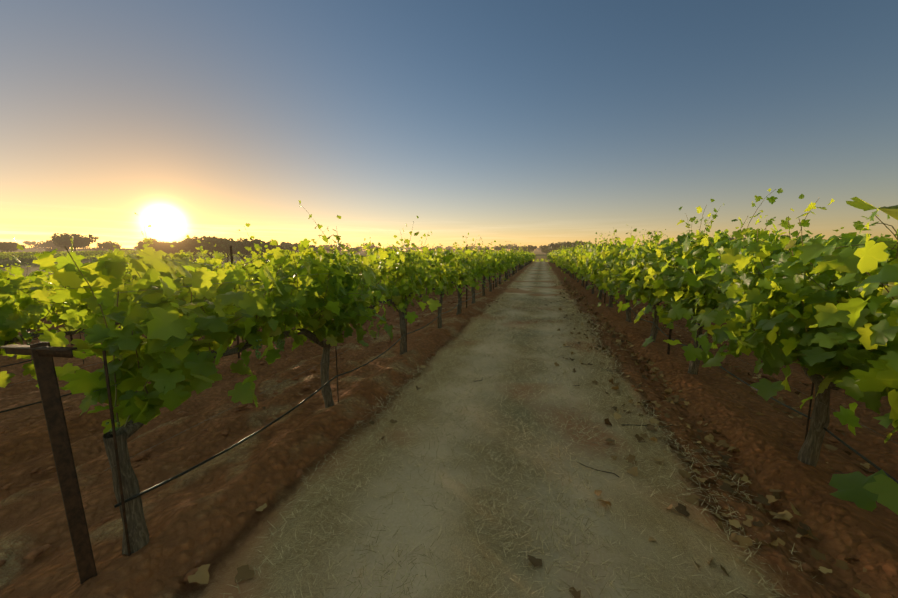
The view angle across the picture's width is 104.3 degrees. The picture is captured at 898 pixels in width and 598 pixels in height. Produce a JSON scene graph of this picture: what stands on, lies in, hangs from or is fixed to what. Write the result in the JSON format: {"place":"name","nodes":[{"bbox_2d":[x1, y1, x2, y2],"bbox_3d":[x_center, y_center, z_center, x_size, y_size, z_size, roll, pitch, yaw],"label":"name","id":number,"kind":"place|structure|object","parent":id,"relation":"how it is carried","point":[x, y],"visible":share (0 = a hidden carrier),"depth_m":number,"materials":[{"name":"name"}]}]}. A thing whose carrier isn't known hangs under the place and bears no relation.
{"place":"outdoors","nodes":[
{"label":"outdoors","id":0,"kind":"place"},
{"bbox_2d":[0,248,897,597],"bbox_3d":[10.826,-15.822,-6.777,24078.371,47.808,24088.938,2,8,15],"label":"ground","id":1,"kind":"structure","parent":0,"point":[212,518],"depth_m":2.71,"materials":[{"name":"brown soil"}]},
{"bbox_2d":[0,239,540,261],"bbox_3d":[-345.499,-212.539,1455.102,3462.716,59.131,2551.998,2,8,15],"label":"oak trunks","id":2,"kind":"object","parent":1,"relation":"on","point":[79,249],"visible":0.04,"depth_m":276.53,"materials":[{"name":"grey plant"}]},
{"bbox_2d":[0,233,736,255],"bbox_3d":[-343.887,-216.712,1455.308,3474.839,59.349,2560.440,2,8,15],"label":"distant trees","id":3,"kind":"object","parent":2,"relation":"attached to","point":[83,243],"visible":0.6,"depth_m":268.58,"materials":[{"name":"green plant"}]},
{"bbox_2d":[0,250,549,266],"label":"distant vine rows","id":4,"kind":"object","parent":1,"relation":"on","point":[62,253],"visible":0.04,"depth_m":240.69,"materials":[{"name":"green plant"}]},
{"bbox_2d":[0,245,813,583],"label":"trellis posts","id":5,"kind":"object","parent":1,"relation":"on","point":[40,353],"visible":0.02,"depth_m":1.65,"materials":[{"name":"brown wood"}]},
{"bbox_2d":[0,290,891,579],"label":"soil clods","id":6,"kind":"object","parent":1,"relation":"on","point":[36,552],"visible":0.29,"depth_m":3.69,"materials":[{"name":"brown soil"}]},
{"bbox_2d":[0,263,897,507],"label":"drip lines","id":7,"kind":"object","parent":1,"relation":"on","point":[315,392],"visible":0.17,"depth_m":2.81,"materials":[{"name":"black plastic"}]},
{"bbox_2d":[220,296,822,597],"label":"dry grass","id":8,"kind":"structure","parent":1,"relation":"on","point":[532,435],"depth_m":2.78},
{"bbox_2d":[159,281,896,597],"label":"dry leaf litter","id":9,"kind":"object","parent":1,"relation":"on","point":[201,575],"visible":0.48,"depth_m":2.69,"materials":[{"name":"brown plant"}]},
{"bbox_2d":[474,345,671,476],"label":"twigs","id":10,"kind":"object","parent":1,"relation":"on","point":[622,424],"visible":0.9,"depth_m":3.47,"materials":[{"name":"brown wood"}]},
{"bbox_2d":[0,188,897,554],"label":"vine","id":11,"kind":"object","parent":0,"point":[858,322],"depth_m":2.40,"materials":[{"name":"green plant"}]},
{"bbox_2d":[15,286,735,431],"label":"grape bunches","id":12,"kind":"object","parent":11,"relation":"hanging from","point":[280,345],"visible":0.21,"depth_m":2.89,"materials":[{"name":"green"}]},
{"bbox_2d":[0,189,897,426],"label":"vine shoots","id":13,"kind":"object","parent":11,"relation":"attached to","point":[147,392],"visible":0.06,"depth_m":2.86,"materials":[{"name":"green plant"}]},
{"bbox_2d":[479,249,568,260],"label":"vine leaves","id":14,"kind":"object","parent":11,"relation":"attached to","point":[533,255],"visible":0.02,"depth_m":62.31,"materials":[{"name":"green plant"}]},
{"bbox_2d":[0,257,897,459],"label":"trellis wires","id":15,"kind":"object","parent":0,"point":[305,326],"visible":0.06,"depth_m":2.66,"materials":[{"name":"grey metal"}]},
{"bbox_2d":[0,0,897,250],"label":"sky","id":16,"kind":"structure","parent":0,"point":[537,123],"materials":[{"name":"blue"}]}
]}

